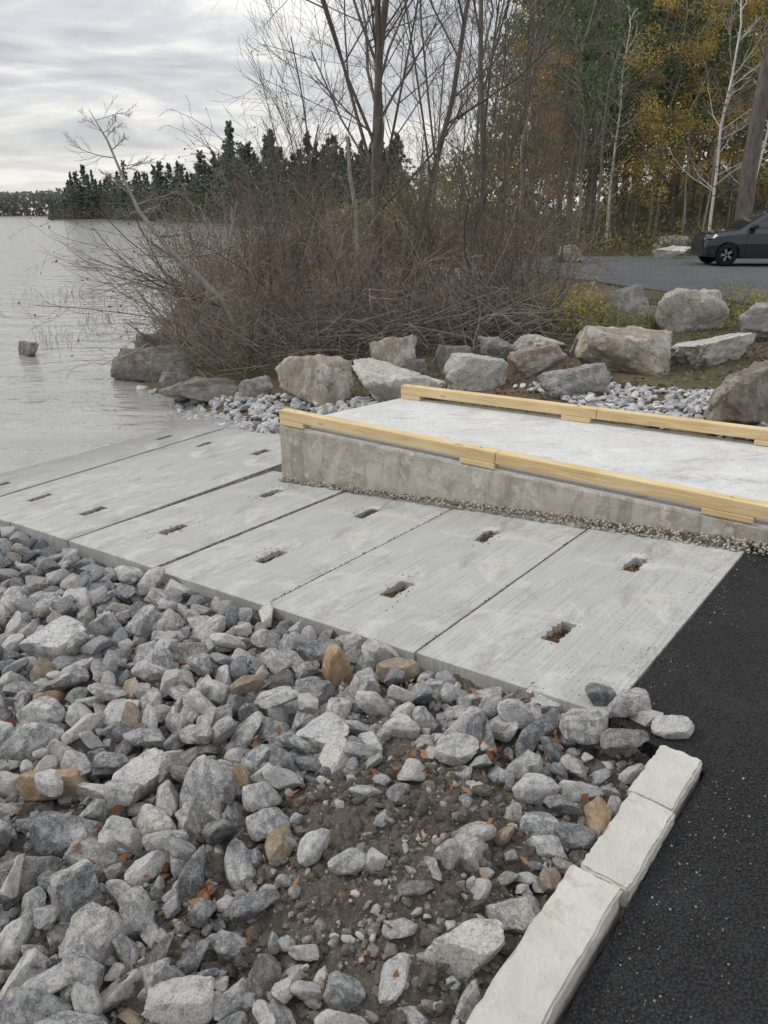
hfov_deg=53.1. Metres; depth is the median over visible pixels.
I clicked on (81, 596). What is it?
riprap stone
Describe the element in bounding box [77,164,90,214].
conifer
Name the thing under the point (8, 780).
riprap stone
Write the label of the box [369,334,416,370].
boulder
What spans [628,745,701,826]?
kerb block
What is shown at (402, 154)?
conifer
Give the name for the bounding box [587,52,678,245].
yellow leaved tree
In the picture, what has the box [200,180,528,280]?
brush
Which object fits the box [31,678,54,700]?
riprap stone
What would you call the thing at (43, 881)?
riprap stone
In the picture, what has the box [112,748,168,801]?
riprap stone
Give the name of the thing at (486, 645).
concrete panel
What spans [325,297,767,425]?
bark mulch
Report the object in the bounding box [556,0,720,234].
pine tree
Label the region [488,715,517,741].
riprap stone
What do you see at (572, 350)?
boulder
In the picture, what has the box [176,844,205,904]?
riprap stone
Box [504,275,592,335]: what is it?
leafy shrub
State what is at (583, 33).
pine tree
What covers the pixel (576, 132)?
bare tree
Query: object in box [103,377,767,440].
shore riprap
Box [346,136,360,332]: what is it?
dead snag
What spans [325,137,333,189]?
conifer
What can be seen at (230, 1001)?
riprap stone
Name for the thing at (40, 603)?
riprap stone
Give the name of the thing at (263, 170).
conifer
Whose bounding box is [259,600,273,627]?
riprap stone
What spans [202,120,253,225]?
conifer
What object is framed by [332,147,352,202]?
conifer
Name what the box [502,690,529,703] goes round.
riprap stone
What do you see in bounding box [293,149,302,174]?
conifer
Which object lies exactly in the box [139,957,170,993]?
riprap stone
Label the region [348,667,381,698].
riprap stone
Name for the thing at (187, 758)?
riprap stone
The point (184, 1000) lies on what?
riprap stone
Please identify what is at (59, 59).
sky
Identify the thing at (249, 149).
conifer
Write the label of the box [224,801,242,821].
riprap stone
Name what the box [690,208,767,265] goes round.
parked car
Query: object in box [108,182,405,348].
bare shrub
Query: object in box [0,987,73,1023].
riprap stone
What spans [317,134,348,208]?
conifer
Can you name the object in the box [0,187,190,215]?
distant wood
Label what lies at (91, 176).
conifer
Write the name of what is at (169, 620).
riprap stone
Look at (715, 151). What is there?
bare tree
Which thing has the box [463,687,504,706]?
riprap stone
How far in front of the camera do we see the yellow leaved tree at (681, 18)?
32.26 m
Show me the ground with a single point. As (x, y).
(621, 377)
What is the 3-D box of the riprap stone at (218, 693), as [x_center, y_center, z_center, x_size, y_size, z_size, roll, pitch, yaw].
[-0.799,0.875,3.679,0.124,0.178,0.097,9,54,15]
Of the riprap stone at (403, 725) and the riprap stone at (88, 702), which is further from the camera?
the riprap stone at (88, 702)
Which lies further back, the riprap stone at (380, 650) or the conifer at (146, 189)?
the conifer at (146, 189)
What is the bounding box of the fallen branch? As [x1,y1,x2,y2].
[58,230,220,307]
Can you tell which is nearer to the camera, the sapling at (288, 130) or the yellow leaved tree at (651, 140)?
the sapling at (288, 130)
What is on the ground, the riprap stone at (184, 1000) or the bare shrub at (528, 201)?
the bare shrub at (528, 201)
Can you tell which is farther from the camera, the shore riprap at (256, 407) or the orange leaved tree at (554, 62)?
the orange leaved tree at (554, 62)
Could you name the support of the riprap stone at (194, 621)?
on the soil bank
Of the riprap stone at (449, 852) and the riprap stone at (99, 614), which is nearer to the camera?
the riprap stone at (449, 852)
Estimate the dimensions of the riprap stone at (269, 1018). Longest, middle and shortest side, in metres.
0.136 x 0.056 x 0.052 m
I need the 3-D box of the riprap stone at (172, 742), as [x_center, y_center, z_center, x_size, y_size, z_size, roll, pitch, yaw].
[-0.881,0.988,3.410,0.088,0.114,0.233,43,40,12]
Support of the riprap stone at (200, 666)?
on the riprap stone at (204, 655)
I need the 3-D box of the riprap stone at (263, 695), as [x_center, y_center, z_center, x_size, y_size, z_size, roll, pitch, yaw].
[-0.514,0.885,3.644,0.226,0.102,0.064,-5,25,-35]
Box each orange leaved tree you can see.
[486,0,579,226]
[491,38,583,244]
[662,0,764,224]
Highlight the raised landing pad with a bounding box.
[280,398,767,556]
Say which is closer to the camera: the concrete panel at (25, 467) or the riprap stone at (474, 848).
the riprap stone at (474, 848)
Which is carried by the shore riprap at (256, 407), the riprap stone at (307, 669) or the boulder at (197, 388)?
the boulder at (197, 388)
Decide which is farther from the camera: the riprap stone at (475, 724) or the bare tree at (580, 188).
the bare tree at (580, 188)
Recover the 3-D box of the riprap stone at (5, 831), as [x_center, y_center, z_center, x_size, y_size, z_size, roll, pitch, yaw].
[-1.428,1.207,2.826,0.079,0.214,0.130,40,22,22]
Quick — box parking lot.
[522,256,767,305]
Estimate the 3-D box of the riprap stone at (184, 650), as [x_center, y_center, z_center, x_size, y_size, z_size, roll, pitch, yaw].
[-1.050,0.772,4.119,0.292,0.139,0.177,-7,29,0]
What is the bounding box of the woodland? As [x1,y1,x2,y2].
[340,0,767,246]
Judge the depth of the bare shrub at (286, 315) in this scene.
11.58 m
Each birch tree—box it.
[584,1,655,247]
[655,0,767,230]
[709,42,767,185]
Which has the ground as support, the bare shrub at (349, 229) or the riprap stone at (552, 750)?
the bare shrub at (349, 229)
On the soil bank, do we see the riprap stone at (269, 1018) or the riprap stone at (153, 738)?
the riprap stone at (153, 738)
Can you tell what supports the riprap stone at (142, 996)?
on the ground
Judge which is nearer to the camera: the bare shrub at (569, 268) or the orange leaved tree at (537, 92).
the bare shrub at (569, 268)
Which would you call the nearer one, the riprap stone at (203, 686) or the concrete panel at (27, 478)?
the riprap stone at (203, 686)
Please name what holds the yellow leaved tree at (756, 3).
on the ground
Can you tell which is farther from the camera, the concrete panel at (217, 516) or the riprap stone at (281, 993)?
the concrete panel at (217, 516)
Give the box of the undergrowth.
[409,195,763,255]
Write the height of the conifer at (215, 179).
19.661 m
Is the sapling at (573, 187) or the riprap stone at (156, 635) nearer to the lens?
the riprap stone at (156, 635)
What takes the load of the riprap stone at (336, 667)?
on the soil bank
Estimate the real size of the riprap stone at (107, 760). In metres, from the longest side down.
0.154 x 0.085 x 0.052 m
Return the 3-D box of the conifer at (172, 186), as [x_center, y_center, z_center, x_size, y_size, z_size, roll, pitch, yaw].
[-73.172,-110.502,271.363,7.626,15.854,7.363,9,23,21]
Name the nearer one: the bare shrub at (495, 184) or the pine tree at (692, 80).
the bare shrub at (495, 184)
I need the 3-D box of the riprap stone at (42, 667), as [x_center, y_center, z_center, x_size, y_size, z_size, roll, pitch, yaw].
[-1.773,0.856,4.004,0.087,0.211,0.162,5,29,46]
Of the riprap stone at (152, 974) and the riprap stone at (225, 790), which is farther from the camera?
the riprap stone at (225, 790)
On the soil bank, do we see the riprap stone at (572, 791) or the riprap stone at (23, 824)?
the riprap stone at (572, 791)
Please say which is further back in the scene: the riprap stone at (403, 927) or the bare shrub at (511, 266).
the bare shrub at (511, 266)
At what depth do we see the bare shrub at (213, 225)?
21.85 m
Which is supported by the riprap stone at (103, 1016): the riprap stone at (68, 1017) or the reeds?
the riprap stone at (68, 1017)
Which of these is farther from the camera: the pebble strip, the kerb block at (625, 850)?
the pebble strip
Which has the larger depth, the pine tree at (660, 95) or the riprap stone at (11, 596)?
the pine tree at (660, 95)
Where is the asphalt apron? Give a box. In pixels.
[561,547,767,1023]
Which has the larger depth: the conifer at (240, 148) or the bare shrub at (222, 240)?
the conifer at (240, 148)
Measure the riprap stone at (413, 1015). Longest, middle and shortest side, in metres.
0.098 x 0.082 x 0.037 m
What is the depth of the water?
16.11 m
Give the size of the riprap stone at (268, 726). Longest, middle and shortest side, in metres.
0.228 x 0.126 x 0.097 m
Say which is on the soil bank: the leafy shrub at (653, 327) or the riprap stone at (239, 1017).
the riprap stone at (239, 1017)
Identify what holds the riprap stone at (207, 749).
on the soil bank
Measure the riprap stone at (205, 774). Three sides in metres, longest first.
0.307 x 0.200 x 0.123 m
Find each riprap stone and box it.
[0,586,27,614]
[0,616,11,630]
[0,634,24,657]
[0,659,24,673]
[0,671,28,694]
[0,689,7,708]
[0,721,12,736]
[0,721,63,762]
[0,727,16,747]
[0,771,18,798]
[0,802,23,819]
[0,820,11,855]
[0,853,25,900]
[0,855,66,909]
[0,904,4,932]
[0,912,35,966]
[0,947,50,1005]
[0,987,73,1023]
[1,681,44,696]
[4,611,25,633]
[14,690,30,712]
[16,696,65,723]
[16,768,89,800]
[16,817,35,835]
[19,582,50,596]
[19,615,85,660]
[20,886,45,917]
[21,944,49,956]
[21,963,69,993]
[25,1011,44,1023]
[28,811,103,858]
[29,591,61,603]
[29,657,58,682]
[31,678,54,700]
[32,690,64,702]
[33,739,73,768]
[33,904,59,930]
[34,769,63,797]
[34,1010,106,1023]
[35,600,53,618]
[37,870,57,892]
[47,858,103,922]
[47,922,69,952]
[51,665,88,690]
[58,549,79,570]
[58,901,128,973]
[58,939,100,1001]
[60,713,99,744]
[60,951,103,990]
[61,749,93,775]
[62,587,92,608]
[62,657,94,673]
[63,835,118,870]
[64,687,88,703]
[65,700,92,726]
[67,631,90,654]
[70,982,102,1015]
[73,651,103,659]
[74,696,109,709]
[76,606,92,627]
[76,782,105,799]
[79,730,106,750]
[79,798,111,821]
[87,683,125,700]
[87,748,105,763]
[89,611,123,636]
[89,1012,109,1023]
[90,658,125,682]
[91,710,105,731]
[92,751,127,768]
[92,767,118,778]
[96,602,113,617]
[98,815,132,851]
[100,721,131,742]
[100,969,140,1012]
[103,777,144,806]
[103,806,128,824]
[104,698,140,724]
[105,879,131,906]
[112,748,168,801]
[112,932,141,968]
[113,565,144,582]
[114,827,142,856]
[115,723,144,755]
[116,1007,144,1023]
[117,886,155,940]
[121,677,138,699]
[121,701,141,726]
[124,849,169,885]
[127,604,160,640]
[129,593,144,603]
[131,661,167,684]
[131,728,165,747]
[132,645,154,667]
[135,566,164,590]
[136,658,152,664]
[136,804,177,835]
[137,987,146,1002]
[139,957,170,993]
[140,687,162,709]
[140,919,158,949]
[142,705,157,728]
[142,830,188,851]
[143,587,183,610]
[144,976,214,1023]
[146,929,175,962]
[150,608,182,639]
[151,631,184,641]
[151,646,175,684]
[155,779,179,818]
[158,747,197,783]
[162,832,195,861]
[163,579,190,597]
[163,727,187,750]
[164,965,184,980]
[165,706,179,732]
[166,749,183,756]
[168,680,189,704]
[170,642,214,666]
[170,855,186,877]
[171,765,189,782]
[175,603,188,618]
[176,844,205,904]
[176,936,212,974]
[178,668,195,688]
[178,800,200,844]
[179,702,198,729]
[179,724,212,744]
[179,755,226,822]
[183,897,215,928]
[186,653,215,667]
[186,688,216,715]
[187,616,209,629]
[189,614,225,640]
[189,657,213,675]
[195,741,227,755]
[196,674,211,696]
[196,704,232,726]
[199,819,238,845]
[200,710,215,727]
[206,680,228,706]
[210,633,246,649]
[210,715,236,745]
[211,662,221,677]
[212,978,248,1021]
[213,930,251,960]
[214,664,230,685]
[214,769,236,805]
[215,636,254,652]
[215,759,237,771]
[217,1011,247,1023]
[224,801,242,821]
[224,837,255,890]
[226,693,243,717]
[228,674,265,694]
[228,889,280,921]
[229,711,263,748]
[231,648,250,667]
[232,764,250,789]
[238,607,252,621]
[238,702,267,721]
[241,744,269,774]
[242,692,256,702]
[242,780,281,811]
[246,807,290,841]
[247,953,280,998]
[251,629,280,649]
[251,762,272,780]
[252,999,272,1023]
[254,686,291,703]
[255,666,268,679]
[257,715,290,739]
[258,689,299,709]
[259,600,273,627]
[259,648,292,674]
[260,1013,275,1023]
[263,669,295,689]
[263,766,302,789]
[265,824,292,861]
[268,729,295,750]
[269,743,294,771]
[269,998,295,1023]
[270,973,301,1004]
[276,732,310,753]
[278,633,293,654]
[286,651,304,672]
[290,750,311,767]
[290,980,323,1000]
[291,704,319,730]
[293,676,336,706]
[294,639,341,666]
[295,661,319,679]
[296,712,348,751]
[297,828,329,866]
[298,693,318,712]
[314,1009,366,1023]
[318,629,332,639]
[318,738,349,774]
[322,643,351,687]
[323,970,365,1013]
[324,697,351,719]
[327,847,366,874]
[335,633,361,652]
[344,742,382,759]
[345,720,371,733]
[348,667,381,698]
[355,690,391,718]
[356,650,376,672]
[357,731,381,747]
[361,637,399,663]
[363,847,387,873]
[375,657,419,683]
[378,952,410,1005]
[382,714,419,739]
[382,918,418,939]
[386,782,409,804]
[390,701,415,719]
[396,1005,428,1023]
[397,880,433,897]
[412,706,438,731]
[415,734,435,746]
[417,678,442,690]
[424,856,441,880]
[424,918,504,978]
[433,732,478,766]
[433,838,462,869]
[443,705,487,735]
[444,705,481,719]
[451,821,496,840]
[455,979,480,1023]
[456,831,487,872]
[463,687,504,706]
[465,711,486,757]
[469,877,491,899]
[478,695,490,708]
[479,721,497,766]
[482,687,501,718]
[485,895,540,935]
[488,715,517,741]
[492,824,515,846]
[497,699,534,728]
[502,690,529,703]
[505,750,542,779]
[512,773,558,803]
[515,727,539,755]
[519,811,558,835]
[525,687,561,713]
[525,835,568,860]
[527,707,560,743]
[539,867,560,893]
[540,736,563,763]
[541,794,582,815]
[553,821,596,850]
[559,708,607,744]
[559,754,586,780]
[559,780,603,801]
[583,796,611,839]
[585,682,616,705]
[599,785,621,797]
[600,728,648,753]
[606,687,651,718]
[618,763,644,784]
[629,709,663,725]
[651,714,694,738]
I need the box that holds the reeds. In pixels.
[11,286,158,355]
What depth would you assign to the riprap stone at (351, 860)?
2.46 m
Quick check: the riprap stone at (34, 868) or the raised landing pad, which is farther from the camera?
the raised landing pad
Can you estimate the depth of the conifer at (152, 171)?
296.84 m
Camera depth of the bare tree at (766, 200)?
32.22 m
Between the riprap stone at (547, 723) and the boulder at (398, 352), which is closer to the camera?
the riprap stone at (547, 723)
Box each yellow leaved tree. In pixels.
[513,72,588,219]
[566,119,600,227]
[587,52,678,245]
[598,0,716,249]
[600,75,639,223]
[606,0,722,229]
[630,63,679,196]
[642,0,739,235]
[643,23,730,233]
[681,64,744,208]
[698,0,767,224]
[703,49,762,225]
[755,148,767,209]
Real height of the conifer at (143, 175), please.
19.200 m
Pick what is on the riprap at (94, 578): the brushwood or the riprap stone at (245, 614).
the riprap stone at (245, 614)
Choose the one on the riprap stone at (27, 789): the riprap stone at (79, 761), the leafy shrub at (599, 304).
the riprap stone at (79, 761)
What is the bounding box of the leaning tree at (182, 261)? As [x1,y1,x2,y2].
[62,95,253,364]
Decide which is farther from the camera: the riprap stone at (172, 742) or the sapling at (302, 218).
the sapling at (302, 218)
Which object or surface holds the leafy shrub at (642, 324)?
on the ground
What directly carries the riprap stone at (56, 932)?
on the ground
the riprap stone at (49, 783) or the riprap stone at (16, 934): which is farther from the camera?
the riprap stone at (49, 783)
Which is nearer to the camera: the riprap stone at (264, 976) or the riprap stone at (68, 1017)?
the riprap stone at (68, 1017)
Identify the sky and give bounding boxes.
[0,0,767,214]
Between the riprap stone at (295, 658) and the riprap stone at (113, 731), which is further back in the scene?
the riprap stone at (295, 658)
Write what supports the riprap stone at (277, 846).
on the soil bank
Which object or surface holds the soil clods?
on the soil bank
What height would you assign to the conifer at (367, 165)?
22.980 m
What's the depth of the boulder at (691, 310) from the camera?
11.54 m
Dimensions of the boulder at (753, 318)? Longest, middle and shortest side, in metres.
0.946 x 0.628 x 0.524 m
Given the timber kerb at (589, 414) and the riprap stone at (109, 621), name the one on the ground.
the riprap stone at (109, 621)
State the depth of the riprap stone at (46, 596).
4.98 m
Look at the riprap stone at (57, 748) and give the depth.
3.30 m
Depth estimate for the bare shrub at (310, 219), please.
20.31 m
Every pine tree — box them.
[463,0,587,226]
[466,0,608,239]
[489,0,639,243]
[508,0,692,245]
[509,0,645,227]
[514,0,596,175]
[540,0,649,220]
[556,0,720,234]
[587,23,653,202]
[601,0,702,210]
[616,0,747,208]
[617,0,764,230]
[646,8,763,195]
[654,0,767,210]
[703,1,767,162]
[713,7,767,138]
[728,17,767,145]
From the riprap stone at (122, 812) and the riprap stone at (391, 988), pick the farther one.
the riprap stone at (122, 812)
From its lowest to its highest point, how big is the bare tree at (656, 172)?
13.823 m
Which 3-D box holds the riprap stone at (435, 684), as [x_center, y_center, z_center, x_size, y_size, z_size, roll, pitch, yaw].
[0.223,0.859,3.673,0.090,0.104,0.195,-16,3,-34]
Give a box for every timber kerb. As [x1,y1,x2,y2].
[279,408,767,523]
[401,384,767,445]
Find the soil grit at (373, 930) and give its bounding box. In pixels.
[4,676,635,1023]
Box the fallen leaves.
[5,567,630,1008]
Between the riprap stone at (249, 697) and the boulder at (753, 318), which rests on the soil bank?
the riprap stone at (249, 697)
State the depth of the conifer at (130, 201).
318.29 m
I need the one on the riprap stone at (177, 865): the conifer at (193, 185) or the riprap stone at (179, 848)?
the riprap stone at (179, 848)
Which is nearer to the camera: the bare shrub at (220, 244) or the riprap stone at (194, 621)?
the riprap stone at (194, 621)
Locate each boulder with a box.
[18,341,38,355]
[110,344,197,381]
[134,333,186,347]
[158,371,189,387]
[158,376,237,401]
[238,375,272,396]
[275,354,354,406]
[352,358,445,401]
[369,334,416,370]
[415,359,426,374]
[428,268,492,295]
[432,345,470,373]
[443,352,507,390]
[477,336,516,358]
[507,343,567,375]
[512,334,567,351]
[537,363,612,398]
[557,244,582,262]
[569,333,578,356]
[575,325,672,374]
[602,284,648,323]
[632,305,660,327]
[650,235,691,249]
[652,245,690,257]
[655,288,729,331]
[670,332,755,365]
[703,360,767,425]
[738,302,767,340]
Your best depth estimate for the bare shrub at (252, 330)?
11.45 m
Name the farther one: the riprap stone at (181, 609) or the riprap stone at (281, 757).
the riprap stone at (181, 609)
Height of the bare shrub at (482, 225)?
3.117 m
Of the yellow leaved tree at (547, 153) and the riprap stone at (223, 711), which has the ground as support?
the yellow leaved tree at (547, 153)
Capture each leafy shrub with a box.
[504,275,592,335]
[531,276,634,335]
[552,314,617,334]
[559,290,638,326]
[587,304,645,327]
[616,310,660,329]
[627,298,670,330]
[699,277,767,321]
[718,301,760,332]
[740,284,767,307]
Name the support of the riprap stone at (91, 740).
on the soil bank
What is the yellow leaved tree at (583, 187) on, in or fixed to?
on the ground
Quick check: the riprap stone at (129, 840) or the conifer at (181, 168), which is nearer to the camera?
the riprap stone at (129, 840)
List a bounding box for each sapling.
[193,37,388,345]
[223,0,366,306]
[352,0,519,328]
[398,0,539,259]
[410,0,575,322]
[433,0,583,317]
[447,0,667,282]
[499,8,658,320]
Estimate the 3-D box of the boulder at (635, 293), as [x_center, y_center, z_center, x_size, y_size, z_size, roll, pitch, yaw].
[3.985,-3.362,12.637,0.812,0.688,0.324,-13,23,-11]
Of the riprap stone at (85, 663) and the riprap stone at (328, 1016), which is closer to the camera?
the riprap stone at (328, 1016)
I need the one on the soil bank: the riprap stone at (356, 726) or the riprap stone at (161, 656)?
the riprap stone at (161, 656)
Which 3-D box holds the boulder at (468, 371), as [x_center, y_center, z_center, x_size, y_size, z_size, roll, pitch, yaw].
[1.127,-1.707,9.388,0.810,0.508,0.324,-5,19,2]
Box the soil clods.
[0,689,614,1023]
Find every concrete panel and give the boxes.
[0,423,224,496]
[0,428,264,525]
[0,455,71,474]
[10,433,281,550]
[69,471,346,572]
[161,491,454,610]
[272,506,589,661]
[417,526,744,728]
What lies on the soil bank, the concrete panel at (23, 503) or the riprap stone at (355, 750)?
the riprap stone at (355, 750)
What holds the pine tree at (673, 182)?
on the ground
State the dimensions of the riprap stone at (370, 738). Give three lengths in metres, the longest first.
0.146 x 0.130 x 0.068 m
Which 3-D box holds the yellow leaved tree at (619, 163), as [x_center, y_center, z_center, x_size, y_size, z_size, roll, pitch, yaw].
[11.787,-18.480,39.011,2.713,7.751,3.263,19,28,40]
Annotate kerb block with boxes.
[466,865,621,1023]
[580,793,674,923]
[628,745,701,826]
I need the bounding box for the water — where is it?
[0,216,319,472]
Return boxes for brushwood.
[129,235,620,386]
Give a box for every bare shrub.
[0,167,295,345]
[10,166,278,354]
[47,213,301,391]
[52,193,351,332]
[81,171,319,374]
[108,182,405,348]
[113,159,310,306]
[122,190,305,295]
[123,174,239,290]
[132,207,233,271]
[146,202,318,278]
[151,114,350,324]
[154,126,362,319]
[158,105,384,354]
[166,184,356,377]
[213,99,459,322]
[215,160,417,376]
[215,173,285,250]
[216,149,341,274]
[234,128,370,290]
[245,136,463,323]
[245,181,477,346]
[252,167,366,241]
[279,143,487,334]
[294,165,403,271]
[320,74,495,311]
[320,173,485,353]
[324,127,459,257]
[334,98,601,315]
[337,162,576,349]
[343,124,516,296]
[361,148,590,310]
[383,117,585,343]
[384,106,538,266]
[426,133,616,339]
[427,104,629,285]
[459,202,647,334]
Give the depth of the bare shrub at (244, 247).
15.04 m
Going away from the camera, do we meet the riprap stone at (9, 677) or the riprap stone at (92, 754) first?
the riprap stone at (92, 754)
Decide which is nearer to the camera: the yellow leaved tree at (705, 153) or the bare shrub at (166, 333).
the bare shrub at (166, 333)
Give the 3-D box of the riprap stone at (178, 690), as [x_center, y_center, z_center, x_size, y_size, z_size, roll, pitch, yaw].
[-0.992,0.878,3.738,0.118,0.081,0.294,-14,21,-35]
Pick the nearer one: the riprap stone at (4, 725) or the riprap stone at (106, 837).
the riprap stone at (106, 837)
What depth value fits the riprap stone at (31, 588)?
5.09 m
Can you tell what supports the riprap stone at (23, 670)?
on the soil bank
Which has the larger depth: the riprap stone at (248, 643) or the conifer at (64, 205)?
the conifer at (64, 205)
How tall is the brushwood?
2.183 m
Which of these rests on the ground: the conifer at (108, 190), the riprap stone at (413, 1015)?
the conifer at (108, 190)
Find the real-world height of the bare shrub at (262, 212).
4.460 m
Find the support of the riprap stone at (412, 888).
on the soil bank
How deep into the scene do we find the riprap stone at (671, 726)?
3.14 m
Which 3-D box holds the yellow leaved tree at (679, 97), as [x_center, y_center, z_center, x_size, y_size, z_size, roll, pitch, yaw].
[12.617,-15.678,32.185,3.389,8.051,2.818,17,27,36]
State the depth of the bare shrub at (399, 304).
11.57 m
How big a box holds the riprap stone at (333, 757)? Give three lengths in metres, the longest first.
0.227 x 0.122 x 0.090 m
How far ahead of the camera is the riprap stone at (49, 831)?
2.79 m
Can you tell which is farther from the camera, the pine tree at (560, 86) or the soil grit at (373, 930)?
the pine tree at (560, 86)
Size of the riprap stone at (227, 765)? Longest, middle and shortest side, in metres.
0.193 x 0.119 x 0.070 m
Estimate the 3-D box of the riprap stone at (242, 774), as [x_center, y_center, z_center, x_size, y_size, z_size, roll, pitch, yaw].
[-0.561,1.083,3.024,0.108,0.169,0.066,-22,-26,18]
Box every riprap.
[0,524,645,1023]
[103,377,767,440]
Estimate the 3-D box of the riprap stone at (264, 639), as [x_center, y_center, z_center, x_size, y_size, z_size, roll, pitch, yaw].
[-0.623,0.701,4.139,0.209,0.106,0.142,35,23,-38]
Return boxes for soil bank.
[0,550,649,1023]
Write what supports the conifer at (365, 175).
on the ground
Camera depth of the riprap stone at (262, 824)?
2.66 m
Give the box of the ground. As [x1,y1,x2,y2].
[1,169,767,1015]
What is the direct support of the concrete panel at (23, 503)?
on the ground
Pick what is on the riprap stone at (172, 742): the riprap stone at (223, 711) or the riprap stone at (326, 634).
the riprap stone at (223, 711)
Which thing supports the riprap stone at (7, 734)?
on the soil bank
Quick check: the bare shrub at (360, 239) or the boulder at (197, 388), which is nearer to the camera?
the boulder at (197, 388)
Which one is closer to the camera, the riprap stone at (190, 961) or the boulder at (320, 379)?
the riprap stone at (190, 961)
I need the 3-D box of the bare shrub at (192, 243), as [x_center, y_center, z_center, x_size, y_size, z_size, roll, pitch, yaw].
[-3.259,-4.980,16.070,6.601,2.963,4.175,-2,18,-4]
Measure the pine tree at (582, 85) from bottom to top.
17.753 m
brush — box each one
[47,145,410,223]
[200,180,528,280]
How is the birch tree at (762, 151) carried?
on the ground
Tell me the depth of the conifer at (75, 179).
368.88 m
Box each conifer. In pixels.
[54,201,62,219]
[61,171,84,213]
[61,179,79,218]
[61,195,68,211]
[64,171,83,218]
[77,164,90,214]
[80,173,100,218]
[88,169,100,211]
[89,179,105,217]
[98,180,104,212]
[100,176,111,217]
[101,179,107,207]
[104,174,118,216]
[108,170,122,217]
[109,183,120,219]
[115,179,130,219]
[116,160,133,218]
[120,179,138,220]
[129,171,143,219]
[132,171,149,217]
[135,172,143,216]
[142,172,155,215]
[147,164,156,211]
[150,161,169,215]
[150,170,167,219]
[158,162,177,210]
[160,176,174,218]
[165,164,188,218]
[168,176,180,221]
[170,161,183,217]
[182,171,192,214]
[184,150,216,219]
[188,172,193,210]
[188,179,201,217]
[198,159,210,200]
[201,155,227,221]
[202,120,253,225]
[203,164,219,217]
[206,160,220,218]
[209,151,217,217]
[213,153,238,217]
[228,141,258,200]
[233,145,256,216]
[234,144,254,197]
[247,151,260,194]
[251,131,282,197]
[252,134,271,214]
[259,128,291,225]
[263,155,283,196]
[277,146,287,195]
[278,157,294,210]
[286,160,294,192]
[287,152,303,201]
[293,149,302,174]
[294,131,314,205]
[299,154,318,215]
[308,142,326,194]
[314,144,332,203]
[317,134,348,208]
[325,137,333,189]
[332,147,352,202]
[339,138,354,197]
[341,152,367,204]
[345,139,365,204]
[359,146,371,200]
[363,140,385,185]
[368,139,405,201]
[371,146,401,198]
[390,131,412,183]
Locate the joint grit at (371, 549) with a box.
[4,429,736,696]
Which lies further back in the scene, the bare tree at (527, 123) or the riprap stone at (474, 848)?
the bare tree at (527, 123)
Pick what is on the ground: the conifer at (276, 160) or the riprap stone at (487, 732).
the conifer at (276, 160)
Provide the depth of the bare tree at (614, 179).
34.46 m
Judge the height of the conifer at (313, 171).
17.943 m
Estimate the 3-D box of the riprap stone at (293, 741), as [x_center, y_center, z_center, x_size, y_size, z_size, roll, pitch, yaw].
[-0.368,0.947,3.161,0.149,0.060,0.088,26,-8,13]
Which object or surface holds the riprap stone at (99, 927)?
on the ground
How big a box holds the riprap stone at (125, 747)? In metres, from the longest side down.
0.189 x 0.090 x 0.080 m
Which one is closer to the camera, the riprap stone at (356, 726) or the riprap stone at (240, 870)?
the riprap stone at (240, 870)
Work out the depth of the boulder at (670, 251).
26.61 m
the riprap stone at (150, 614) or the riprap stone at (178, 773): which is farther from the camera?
the riprap stone at (150, 614)
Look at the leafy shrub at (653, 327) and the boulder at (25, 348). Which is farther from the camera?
the boulder at (25, 348)
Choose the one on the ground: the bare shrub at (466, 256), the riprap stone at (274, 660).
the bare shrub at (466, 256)
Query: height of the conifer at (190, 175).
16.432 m
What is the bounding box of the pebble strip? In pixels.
[279,477,767,555]
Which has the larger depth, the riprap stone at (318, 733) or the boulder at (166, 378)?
the boulder at (166, 378)
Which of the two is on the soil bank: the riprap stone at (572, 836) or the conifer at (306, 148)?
the riprap stone at (572, 836)
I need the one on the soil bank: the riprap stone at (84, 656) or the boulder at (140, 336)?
the riprap stone at (84, 656)
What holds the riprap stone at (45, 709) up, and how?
on the soil bank
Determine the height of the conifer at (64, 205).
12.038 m
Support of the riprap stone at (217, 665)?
on the soil bank
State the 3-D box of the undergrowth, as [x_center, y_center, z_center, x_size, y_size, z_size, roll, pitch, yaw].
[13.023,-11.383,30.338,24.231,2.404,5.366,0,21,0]
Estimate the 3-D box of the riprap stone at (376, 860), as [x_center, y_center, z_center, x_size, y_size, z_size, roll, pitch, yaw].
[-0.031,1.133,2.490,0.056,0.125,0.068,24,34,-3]
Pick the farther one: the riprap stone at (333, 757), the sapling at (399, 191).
the sapling at (399, 191)
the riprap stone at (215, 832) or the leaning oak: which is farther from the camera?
the leaning oak
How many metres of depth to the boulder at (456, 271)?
17.47 m
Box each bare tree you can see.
[209,0,665,318]
[405,0,547,255]
[424,0,595,272]
[467,0,545,232]
[467,34,495,236]
[486,0,570,231]
[490,1,585,241]
[518,5,577,207]
[528,0,633,244]
[541,0,620,246]
[559,0,675,252]
[594,0,655,234]
[604,0,693,239]
[627,0,728,232]
[634,0,718,249]
[650,1,752,231]
[675,0,755,231]
[676,4,726,223]
[718,0,767,215]
[725,134,767,209]
[726,4,767,178]
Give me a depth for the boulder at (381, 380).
8.94 m
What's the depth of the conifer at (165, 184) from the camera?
270.22 m
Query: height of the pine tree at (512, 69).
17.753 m
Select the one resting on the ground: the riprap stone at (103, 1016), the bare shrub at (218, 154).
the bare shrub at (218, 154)
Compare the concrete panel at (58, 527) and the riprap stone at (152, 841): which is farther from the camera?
the concrete panel at (58, 527)
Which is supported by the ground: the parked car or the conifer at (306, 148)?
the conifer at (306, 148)
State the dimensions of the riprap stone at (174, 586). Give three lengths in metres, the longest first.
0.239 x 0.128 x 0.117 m
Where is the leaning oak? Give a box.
[713,0,767,221]

